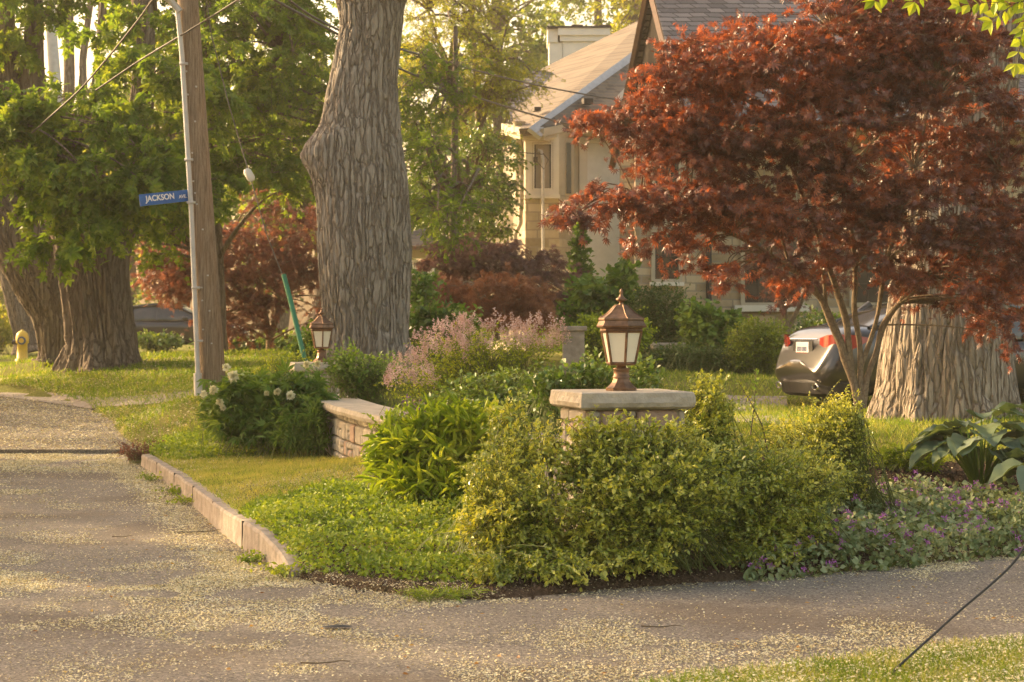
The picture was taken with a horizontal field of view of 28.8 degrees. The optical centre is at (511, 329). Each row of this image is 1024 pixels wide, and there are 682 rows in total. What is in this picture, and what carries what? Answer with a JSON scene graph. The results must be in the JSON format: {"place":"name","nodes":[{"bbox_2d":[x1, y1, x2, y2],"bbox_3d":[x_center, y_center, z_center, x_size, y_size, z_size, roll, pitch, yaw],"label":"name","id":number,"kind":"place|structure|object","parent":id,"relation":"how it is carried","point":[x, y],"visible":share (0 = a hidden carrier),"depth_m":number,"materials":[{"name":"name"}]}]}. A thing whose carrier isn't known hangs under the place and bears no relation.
{"place":"outdoors","nodes":[
{"label":"outdoors","id":0,"kind":"place"},
{"bbox_2d":[0,396,136,453],"bbox_3d":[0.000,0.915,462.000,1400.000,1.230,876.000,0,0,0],"label":"road","id":1,"kind":"structure","parent":0,"point":[66,450],"depth_m":26.09,"materials":[{"name":"asphalt"}]},
{"bbox_2d":[0,390,192,408],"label":"sidewalk","id":2,"kind":"structure","parent":0,"point":[75,402],"depth_m":30.03,"materials":[{"name":"concrete"}]},
{"bbox_2d":[0,0,625,329],"label":"sky","id":3,"kind":"structure","parent":0,"point":[334,11],"materials":[{"name":"white"}]},
{"bbox_2d":[409,229,438,346],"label":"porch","id":4,"kind":"object","parent":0,"point":[416,252],"visible":0.16,"depth_m":49.98,"materials":[{"name":"beige"}]},
{"bbox_2d":[288,0,618,99],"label":"overhead cable","id":5,"kind":"object","parent":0,"point":[312,16],"visible":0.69,"depth_m":37.73,"materials":[{"name":"rubber"}]},
{"bbox_2d":[0,454,1023,681],"bbox_3d":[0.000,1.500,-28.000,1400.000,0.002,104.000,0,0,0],"label":"driveway","id":6,"kind":"structure","parent":0,"point":[791,600],"depth_m":10.43,"materials":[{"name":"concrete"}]},
{"bbox_2d":[102,439,163,464],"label":"weed","id":7,"kind":"object","parent":6,"relation":"on","point":[135,455],"visible":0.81,"depth_m":22.14,"materials":[{"name":"brown plant"}]},
{"bbox_2d":[134,471,162,481],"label":"weed","id":8,"kind":"object","parent":6,"relation":"on","point":[149,478],"visible":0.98,"depth_m":19.58,"materials":[{"name":"green plant"}]},
{"bbox_2d":[146,483,180,494],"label":"weed","id":9,"kind":"object","parent":6,"relation":"on","point":[173,490],"visible":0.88,"depth_m":17.99,"materials":[{"name":"green plant"}]},
{"bbox_2d":[159,493,193,504],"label":"weed","id":10,"kind":"object","parent":6,"relation":"on","point":[182,500],"visible":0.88,"depth_m":16.98,"materials":[{"name":"green plant"}]},
{"bbox_2d":[234,549,265,563],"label":"weed","id":11,"kind":"object","parent":6,"relation":"on","point":[256,558],"visible":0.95,"depth_m":12.72,"materials":[{"name":"green plant"}]},
{"bbox_2d":[240,561,310,579],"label":"weed","id":12,"kind":"object","parent":6,"relation":"on","point":[276,570],"visible":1,"depth_m":11.99,"materials":[{"name":"green plant"}]},
{"bbox_2d":[323,624,351,627],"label":"dead leaf","id":13,"kind":"object","parent":6,"relation":"on","point":[338,626],"visible":1,"depth_m":9.94,"materials":[{"name":"brown plant"}]},
{"bbox_2d":[393,583,485,603],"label":"weed","id":14,"kind":"object","parent":6,"relation":"on","point":[419,594],"visible":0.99,"depth_m":10.97,"materials":[{"name":"green plant"}]},
{"bbox_2d":[0,353,1023,681],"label":"fallen blossoms","id":15,"kind":"object","parent":6,"relation":"on","point":[216,561],"visible":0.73,"depth_m":10.85,"materials":[{"name":"beige plant"}]},
{"bbox_2d":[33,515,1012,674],"bbox_3d":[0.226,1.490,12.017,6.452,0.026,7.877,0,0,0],"label":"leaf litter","id":16,"kind":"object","parent":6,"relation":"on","point":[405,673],"visible":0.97,"depth_m":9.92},
{"bbox_2d":[0,330,1023,681],"bbox_3d":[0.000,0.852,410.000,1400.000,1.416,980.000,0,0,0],"label":"ground","id":17,"kind":"structure","parent":0,"point":[524,592],"depth_m":16.06,"materials":[{"name":"plant"}]},
{"bbox_2d":[0,284,10,331],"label":"tree","id":18,"kind":"object","parent":17,"relation":"on","point":[2,302],"visible":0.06,"depth_m":89.37,"materials":[{"name":"green plant"}]},
{"bbox_2d":[0,303,13,353],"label":"shrub","id":19,"kind":"object","parent":17,"relation":"on","point":[6,336],"visible":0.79,"depth_m":61.75,"materials":[{"name":"yellow plant"}]},
{"bbox_2d":[12,329,28,361],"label":"fire hydrant","id":20,"kind":"object","parent":17,"relation":"on","point":[21,341],"visible":0.88,"depth_m":47.89,"materials":[{"name":"metal"}]},
{"bbox_2d":[44,0,62,104],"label":"utility pole","id":21,"kind":"object","parent":17,"relation":"on","point":[52,53],"visible":0.18,"depth_m":45.88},
{"bbox_2d":[0,0,131,362],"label":"maple tree","id":22,"kind":"object","parent":17,"relation":"on","point":[36,298],"visible":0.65,"depth_m":37.70,"materials":[{"name":"green plant"}]},
{"bbox_2d":[0,0,156,355],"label":"maple tree","id":23,"kind":"object","parent":17,"relation":"on","point":[19,318],"visible":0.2,"depth_m":59.72,"materials":[{"name":"green plant"}]},
{"bbox_2d":[62,37,182,305],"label":"tree","id":24,"kind":"object","parent":17,"relation":"on","point":[135,300],"visible":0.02,"depth_m":84.55,"materials":[{"name":"green plant"}]},
{"bbox_2d":[0,0,254,373],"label":"maple tree","id":25,"kind":"object","parent":17,"relation":"on","point":[94,219],"visible":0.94,"depth_m":31.05,"materials":[{"name":"green plant"}]},
{"bbox_2d":[137,328,191,353],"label":"ground juniper","id":26,"kind":"object","parent":17,"relation":"on","point":[159,342],"visible":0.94,"depth_m":49.70,"materials":[{"name":"green plant"}]},
{"bbox_2d":[83,42,245,307],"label":"tree","id":27,"kind":"object","parent":17,"relation":"on","point":[160,110],"visible":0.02,"depth_m":74.36,"materials":[{"name":"green plant"}]},
{"bbox_2d":[133,303,249,344],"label":"parked sedan","id":28,"kind":"object","parent":17,"relation":"on","point":[149,317],"visible":0.08,"depth_m":59.18,"materials":[{"name":"grey paint"}]},
{"bbox_2d":[164,0,225,398],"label":"utility pole","id":29,"kind":"object","parent":17,"relation":"on","point":[208,344],"visible":0.91,"depth_m":25.86,"materials":[{"name":"brown wood"}]},
{"bbox_2d":[31,0,152,133],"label":"overhead cable","id":30,"kind":"object","parent":29,"relation":"attached to","point":[94,73],"visible":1,"depth_m":28.41,"materials":[{"name":"rubber"}]},
{"bbox_2d":[139,190,187,205],"bbox_3d":[-4.471,-1.696,25.701,0.784,0.246,0.070,0,0,-36],"label":"street sign","id":31,"kind":"object","parent":29,"relation":"attached to","point":[163,197],"visible":1,"depth_m":25.66,"materials":[{"name":"metal"}]},
{"bbox_2d":[95,0,238,90],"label":"overhead cable","id":32,"kind":"object","parent":29,"relation":"attached to","point":[172,40],"visible":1,"depth_m":26.01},
{"bbox_2d":[206,0,306,360],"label":"guy wire","id":33,"kind":"object","parent":29,"relation":"attached to","point":[249,175],"visible":0.87,"depth_m":24.70,"materials":[{"name":"metal"}]},
{"bbox_2d":[273,0,600,128],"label":"overhead cable","id":34,"kind":"object","parent":29,"relation":"attached to","point":[327,28],"visible":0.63,"depth_m":32.69,"materials":[{"name":"rubber"}]},
{"bbox_2d":[141,454,302,577],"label":"concrete kerb","id":35,"kind":"structure","parent":17,"relation":"on","point":[235,527],"depth_m":14.47,"materials":[{"name":"concrete"}]},
{"bbox_2d":[130,182,320,351],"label":"purple japanese maple","id":36,"kind":"object","parent":17,"relation":"on","point":[258,303],"visible":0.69,"depth_m":40.32,"materials":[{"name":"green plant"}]},
{"bbox_2d":[145,425,316,459],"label":"ground cover","id":37,"kind":"object","parent":17,"relation":"on","point":[170,443],"visible":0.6,"depth_m":21.62,"materials":[{"name":"green plant"}]},
{"bbox_2d":[129,0,338,351],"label":"maple tree","id":38,"kind":"object","parent":17,"relation":"on","point":[260,82],"visible":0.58,"depth_m":35.34,"materials":[{"name":"green plant"}]},
{"bbox_2d":[189,328,303,351],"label":"ground juniper","id":39,"kind":"object","parent":17,"relation":"on","point":[281,341],"visible":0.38,"depth_m":44.65,"materials":[{"name":"green plant"}]},
{"bbox_2d":[194,358,340,456],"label":"peony bush","id":40,"kind":"object","parent":17,"relation":"on","point":[242,406],"visible":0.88,"depth_m":20.95,"materials":[{"name":"green plant"}]},
{"bbox_2d":[224,18,325,335],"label":"tree","id":41,"kind":"object","parent":17,"relation":"on","point":[283,324],"visible":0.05,"depth_m":79.68,"materials":[{"name":"green plant"}]},
{"bbox_2d":[247,317,318,369],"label":"green shrub","id":42,"kind":"object","parent":17,"relation":"on","point":[307,336],"visible":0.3,"depth_m":26.84,"materials":[{"name":"green plant"}]},
{"bbox_2d":[238,393,334,458],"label":"lanceleaf perennial","id":43,"kind":"object","parent":17,"relation":"on","point":[299,428],"visible":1,"depth_m":20.50,"materials":[{"name":"green plant"}]},
{"bbox_2d":[253,340,327,375],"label":"green perennial","id":44,"kind":"object","parent":17,"relation":"on","point":[293,357],"visible":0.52,"depth_m":24.26,"materials":[{"name":"green plant"}]},
{"bbox_2d":[222,49,410,330],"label":"tree","id":45,"kind":"object","parent":17,"relation":"on","point":[296,113],"visible":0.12,"depth_m":51.62,"materials":[{"name":"green plant"}]},
{"bbox_2d":[286,362,357,393],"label":"stone pillar","id":46,"kind":"structure","parent":17,"relation":"on","point":[297,367],"depth_m":23.44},
{"bbox_2d":[309,307,334,361],"bbox_3d":[-2.276,0.065,23.800,0.319,0.657,0.327,0,0,0],"label":"pier lantern","id":47,"kind":"object","parent":46,"relation":"on","point":[321,326],"visible":0.98,"depth_m":23.72,"materials":[{"name":"brown metal"}]},
{"bbox_2d":[300,0,417,383],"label":"maple tree","id":48,"kind":"object","parent":17,"relation":"on","point":[352,157],"visible":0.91,"depth_m":24.93,"materials":[{"name":"grey plant"}]},
{"bbox_2d":[238,475,486,583],"bbox_3d":[-0.887,1.290,13.294,1.685,0.469,4.144,0,0,-13],"label":"ground cover","id":49,"kind":"object","parent":17,"relation":"on","point":[343,495],"visible":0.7,"depth_m":12.68,"materials":[{"name":"green plant"}]},
{"bbox_2d":[319,336,419,407],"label":"climbing shrub","id":50,"kind":"object","parent":17,"relation":"on","point":[361,382],"visible":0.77,"depth_m":21.86,"materials":[{"name":"green plant"}]},
{"bbox_2d":[298,31,470,263],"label":"tree","id":51,"kind":"object","parent":17,"relation":"on","point":[400,78],"visible":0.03,"depth_m":79.26,"materials":[{"name":"green plant"}]},
{"bbox_2d":[359,401,413,501],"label":"spirea shrub","id":52,"kind":"object","parent":17,"relation":"on","point":[396,415],"visible":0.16,"depth_m":14.23,"materials":[{"name":"green plant"}]},
{"bbox_2d":[353,389,502,510],"bbox_3d":[-0.468,0.875,13.927,1.274,0.929,1.115,0,0,0],"label":"loosestrife clump","id":53,"kind":"object","parent":17,"relation":"on","point":[433,441],"visible":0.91,"depth_m":13.83,"materials":[{"name":"green plant"}]},
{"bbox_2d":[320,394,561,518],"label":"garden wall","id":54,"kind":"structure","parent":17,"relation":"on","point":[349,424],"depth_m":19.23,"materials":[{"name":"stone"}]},
{"bbox_2d":[410,153,472,279],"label":"tree","id":55,"kind":"object","parent":17,"relation":"on","point":[436,272],"visible":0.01,"depth_m":74.38,"materials":[{"name":"green plant"}]},
{"bbox_2d":[409,266,487,363],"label":"dogwood shrub","id":56,"kind":"object","parent":17,"relation":"on","point":[421,296],"visible":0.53,"depth_m":27.86,"materials":[{"name":"green plant"}]},
{"bbox_2d":[398,26,518,353],"bbox_3d":[-1.396,-2.628,34.468,2.116,6.309,7.068,0,0,-11],"label":"maple tree","id":57,"kind":"object","parent":17,"relation":"on","point":[452,188],"visible":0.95,"depth_m":33.16,"materials":[{"name":"green plant"}]},
{"bbox_2d":[401,117,537,280],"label":"maple tree","id":58,"kind":"object","parent":17,"relation":"on","point":[482,150],"visible":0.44,"depth_m":40.82,"materials":[{"name":"green plant"}]},
{"bbox_2d":[368,307,572,439],"bbox_3d":[-0.408,0.416,17.592,1.981,1.224,1.296,0,0,-29],"label":"lilac shrub","id":59,"kind":"object","parent":17,"relation":"on","point":[449,366],"visible":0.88,"depth_m":17.44,"materials":[{"name":"pink plant"}]},
{"bbox_2d":[398,0,565,352],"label":"maple tree","id":60,"kind":"object","parent":17,"relation":"on","point":[471,30],"visible":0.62,"depth_m":42.44,"materials":[{"name":"green plant"}]},
{"bbox_2d":[407,363,562,431],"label":"bayberry shrub","id":61,"kind":"object","parent":17,"relation":"on","point":[500,391],"visible":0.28,"depth_m":14.92,"materials":[{"name":"green plant"}]},
{"bbox_2d":[413,0,565,145],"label":"tree","id":62,"kind":"object","parent":17,"relation":"on","point":[535,51],"visible":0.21,"depth_m":84.30,"materials":[{"name":"green plant"}]},
{"bbox_2d":[434,260,564,341],"bbox_3d":[-0.252,-0.407,30.036,2.134,1.323,2.138,0,0,0],"label":"laceleaf maple","id":63,"kind":"object","parent":17,"relation":"on","point":[505,301],"visible":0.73,"depth_m":29.54,"materials":[{"name":"red plant"}]},
{"bbox_2d":[410,232,595,339],"bbox_3d":[-0.268,-0.771,35.176,3.854,1.982,2.908,0,0,0],"label":"plum maple","id":64,"kind":"object","parent":17,"relation":"on","point":[493,257],"visible":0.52,"depth_m":34.41,"materials":[{"name":"red plant"}]},
{"bbox_2d":[0,348,1023,681],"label":"grass","id":65,"kind":"structure","parent":17,"relation":"on","point":[336,462],"depth_m":19.17,"materials":[{"name":"plant"}]},
{"bbox_2d":[487,6,568,145],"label":"tree","id":66,"kind":"object","parent":17,"relation":"on","point":[558,21],"visible":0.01,"depth_m":94.47,"materials":[{"name":"green plant"}]},
{"bbox_2d":[485,21,637,350],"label":"cream house","id":67,"kind":"structure","parent":17,"relation":"on","point":[592,60],"depth_m":46.60,"materials":[{"name":"paint"}]},
{"bbox_2d":[533,143,552,189],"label":"window","id":68,"kind":"structure","parent":67,"relation":"in","point":[547,148],"depth_m":45.57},
{"bbox_2d":[565,138,573,196],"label":"window","id":69,"kind":"structure","parent":67,"relation":"in","point":[567,140],"depth_m":45.90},
{"bbox_2d":[560,326,586,377],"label":"stone pillar","id":70,"kind":"structure","parent":17,"relation":"on","point":[573,350],"depth_m":24.05,"materials":[{"name":"stone"}]},
{"bbox_2d":[553,222,594,358],"bbox_3d":[1.228,-0.704,36.004,1.046,2.630,1.028,0,0,0],"label":"pointed evergreen","id":71,"kind":"object","parent":17,"relation":"on","point":[576,254],"visible":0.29,"depth_m":35.91,"materials":[{"name":"green plant"}]},
{"bbox_2d":[521,0,628,33],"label":"tree","id":72,"kind":"object","parent":17,"relation":"on","point":[562,4],"visible":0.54,"depth_m":99.20,"materials":[{"name":"green plant"}]},
{"bbox_2d":[519,344,664,447],"bbox_3d":[0.478,0.668,13.890,1.300,1.152,0.978,0,0,35],"label":"euonymus shrub","id":73,"kind":"object","parent":17,"relation":"on","point":[583,376],"visible":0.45,"depth_m":13.77,"materials":[{"name":"green plant"}]},
{"bbox_2d":[549,257,643,359],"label":"broadleaf shrub","id":74,"kind":"object","parent":17,"relation":"on","point":[599,294],"visible":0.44,"depth_m":33.63,"materials":[{"name":"green plant"}]},
{"bbox_2d":[574,0,641,33],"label":"tree","id":75,"kind":"object","parent":17,"relation":"on","point":[631,12],"visible":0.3,"depth_m":89.62,"materials":[{"name":"yellow plant"}]},
{"bbox_2d":[556,306,669,368],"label":"bright shrub","id":76,"kind":"object","parent":17,"relation":"on","point":[592,336],"visible":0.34,"depth_m":28.83,"materials":[{"name":"green plant"}]},
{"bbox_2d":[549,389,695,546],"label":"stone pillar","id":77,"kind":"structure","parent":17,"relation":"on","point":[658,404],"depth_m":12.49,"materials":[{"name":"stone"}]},
{"bbox_2d":[596,288,646,390],"bbox_3d":[0.703,0.065,12.800,0.319,0.657,0.327,0,0,0],"label":"pier lantern","id":78,"kind":"object","parent":77,"relation":"on","point":[621,325],"visible":1,"depth_m":12.72,"materials":[{"name":"brown metal"}]},
{"bbox_2d":[296,458,1022,599],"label":"bark mulch","id":79,"kind":"object","parent":17,"relation":"on","point":[952,478],"visible":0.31,"depth_m":11.87,"materials":[{"name":"wood"}]},
{"bbox_2d":[412,388,646,591],"bbox_3d":[0.064,0.941,11.799,1.176,1.160,1.519,0,0,-38],"label":"rose bush","id":80,"kind":"object","parent":79,"relation":"on","point":[510,526],"visible":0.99,"depth_m":11.77,"materials":[{"name":"green plant"}]},
{"bbox_2d":[544,404,758,580],"bbox_3d":[0.796,0.976,11.907,1.389,1.042,1.097,0,0,0],"label":"rose bush","id":81,"kind":"object","parent":79,"relation":"on","point":[640,513],"visible":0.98,"depth_m":11.80,"materials":[{"name":"green plant"}]},
{"bbox_2d":[693,422,872,570],"bbox_3d":[1.657,1.046,12.621,1.313,0.883,1.509,0,0,0],"label":"rose bush","id":82,"kind":"object","parent":79,"relation":"on","point":[791,488],"visible":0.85,"depth_m":12.40,"materials":[{"name":"green plant"}]},
{"bbox_2d":[869,440,950,473],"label":"ferny plant","id":83,"kind":"object","parent":79,"relation":"on","point":[895,459],"visible":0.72,"depth_m":16.30,"materials":[{"name":"green plant"}]},
{"bbox_2d":[904,401,1023,486],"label":"hosta","id":84,"kind":"object","parent":79,"relation":"on","point":[940,441],"visible":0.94,"depth_m":15.47,"materials":[{"name":"green plant"}]},
{"bbox_2d":[988,447,1023,495],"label":"hosta","id":85,"kind":"object","parent":79,"relation":"on","point":[1009,466],"visible":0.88,"depth_m":14.94,"materials":[{"name":"green plant"}]},
{"bbox_2d":[626,271,701,362],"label":"yew bush","id":86,"kind":"object","parent":17,"relation":"on","point":[659,313],"visible":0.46,"depth_m":32.75,"materials":[{"name":"green plant"}]},
{"bbox_2d":[650,343,685,349],"bbox_3d":[2.568,0.279,32.500,0.600,0.120,0.400,0,0,0],"label":"garden ledge","id":87,"kind":"object","parent":17,"relation":"on","point":[657,344],"visible":0.41,"depth_m":32.30,"materials":[{"name":"stone"}]},
{"bbox_2d":[637,337,774,373],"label":"hedge","id":88,"kind":"object","parent":17,"relation":"on","point":[690,358],"visible":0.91,"depth_m":29.80,"materials":[{"name":"green plant"}]},
{"bbox_2d":[673,296,747,351],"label":"viburnum shrub","id":89,"kind":"object","parent":17,"relation":"on","point":[707,321],"visible":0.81,"depth_m":31.26,"materials":[{"name":"green plant"}]},
{"bbox_2d":[678,369,767,529],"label":"rose bush","id":90,"kind":"object","parent":17,"relation":"on","point":[709,402],"visible":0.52,"depth_m":13.24,"materials":[{"name":"green plant"}]},
{"bbox_2d":[714,310,792,376],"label":"golden cedar bush","id":91,"kind":"object","parent":17,"relation":"on","point":[751,341],"visible":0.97,"depth_m":29.77,"materials":[{"name":"green plant"}]},
{"bbox_2d":[537,0,1023,464],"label":"red japanese maple","id":92,"kind":"object","parent":17,"relation":"on","point":[825,77],"visible":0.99,"depth_m":15.99,"materials":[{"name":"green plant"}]},
{"bbox_2d":[728,218,865,336],"bbox_3d":[4.596,-0.669,32.604,2.348,2.622,2.459,0,0,0],"label":"purple japanese maple","id":93,"kind":"object","parent":17,"relation":"on","point":[782,306],"visible":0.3,"depth_m":32.22,"materials":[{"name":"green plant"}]},
{"bbox_2d":[771,303,851,366],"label":"shrub","id":94,"kind":"object","parent":17,"relation":"on","point":[808,317],"visible":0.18,"depth_m":33.84,"materials":[{"name":"green plant"}]},
{"bbox_2d":[609,0,1023,353],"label":"stone house","id":95,"kind":"structure","parent":17,"relation":"on","point":[657,19],"depth_m":38.90,"materials":[{"name":"beige stone"}]},
{"bbox_2d":[651,230,681,281],"bbox_3d":[2.951,-1.384,37.962,0.590,0.998,0.090,0,0,0],"label":"window","id":96,"kind":"structure","parent":95,"relation":"in","point":[656,276],"depth_m":37.95,"materials":[{"name":"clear glass"}]},
{"bbox_2d":[651,150,681,199],"bbox_3d":[2.951,-2.932,37.962,0.590,0.957,0.090,0,0,0],"label":"window","id":97,"kind":"structure","parent":95,"relation":"in","point":[677,166],"depth_m":37.95,"materials":[{"name":"clear glass"}]},
{"bbox_2d":[740,207,804,304],"bbox_3d":[5.084,-1.448,38.862,1.250,2.022,0.090,0,0,0],"label":"window","id":98,"kind":"structure","parent":95,"relation":"in","point":[754,288],"depth_m":38.88,"materials":[{"name":"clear glass"}]},
{"bbox_2d":[849,205,898,306],"bbox_3d":[7.084,-1.448,38.862,1.000,2.022,0.090,0,0,0],"label":"window","id":99,"kind":"structure","parent":95,"relation":"in","point":[870,296],"depth_m":38.88,"materials":[{"name":"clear glass"}]},
{"bbox_2d":[749,380,940,515],"bbox_3d":[2.200,0.837,14.109,1.423,0.963,0.920,0,0,-32],"label":"rose bush","id":100,"kind":"object","parent":17,"relation":"on","point":[840,422],"visible":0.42,"depth_m":13.92,"materials":[{"name":"green plant"}]},
{"bbox_2d":[736,381,767,451],"bbox_3d":[1.637,0.599,13.600,0.232,0.494,0.064,0,0,0],"label":"rose cane","id":101,"kind":"object","parent":100,"relation":"attached to","point":[746,392],"visible":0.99,"depth_m":13.60,"materials":[{"name":"green plant"}]},
{"bbox_2d":[749,368,758,444],"bbox_3d":[1.701,0.552,14.005,0.063,0.562,0.068,0,0,45],"label":"rose cane","id":102,"kind":"object","parent":100,"relation":"attached to","point":[756,383],"visible":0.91,"depth_m":14.00,"materials":[{"name":"green plant"}]},
{"bbox_2d":[738,470,1023,581],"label":"ground cover","id":103,"kind":"object","parent":17,"relation":"on","point":[874,524],"visible":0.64,"depth_m":13.21,"materials":[{"name":"green plant"}]},
{"bbox_2d":[775,301,1023,401],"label":"parked sedan","id":104,"kind":"object","parent":17,"relation":"on","point":[809,359],"visible":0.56,"depth_m":25.26,"materials":[{"name":"grey paint"}]},
{"bbox_2d":[865,0,1023,422],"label":"silver maple","id":105,"kind":"object","parent":17,"relation":"on","point":[934,371],"visible":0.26,"depth_m":19.86,"materials":[{"name":"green plant"}]},
{"bbox_2d":[889,546,1023,675],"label":"black cable","id":106,"kind":"object","parent":17,"relation":"on","point":[960,610],"visible":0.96,"depth_m":8.74,"materials":[{"name":"plastic"}]},
{"bbox_2d":[722,395,793,423],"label":"path","id":107,"kind":"structure","parent":0,"point":[773,398],"depth_m":25.94,"materials":[{"name":"concrete"}]},
{"bbox_2d":[862,0,1023,77],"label":"branch","id":108,"kind":"object","parent":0,"point":[983,7],"visible":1,"depth_m":11.45,"materials":[{"name":"plant"}]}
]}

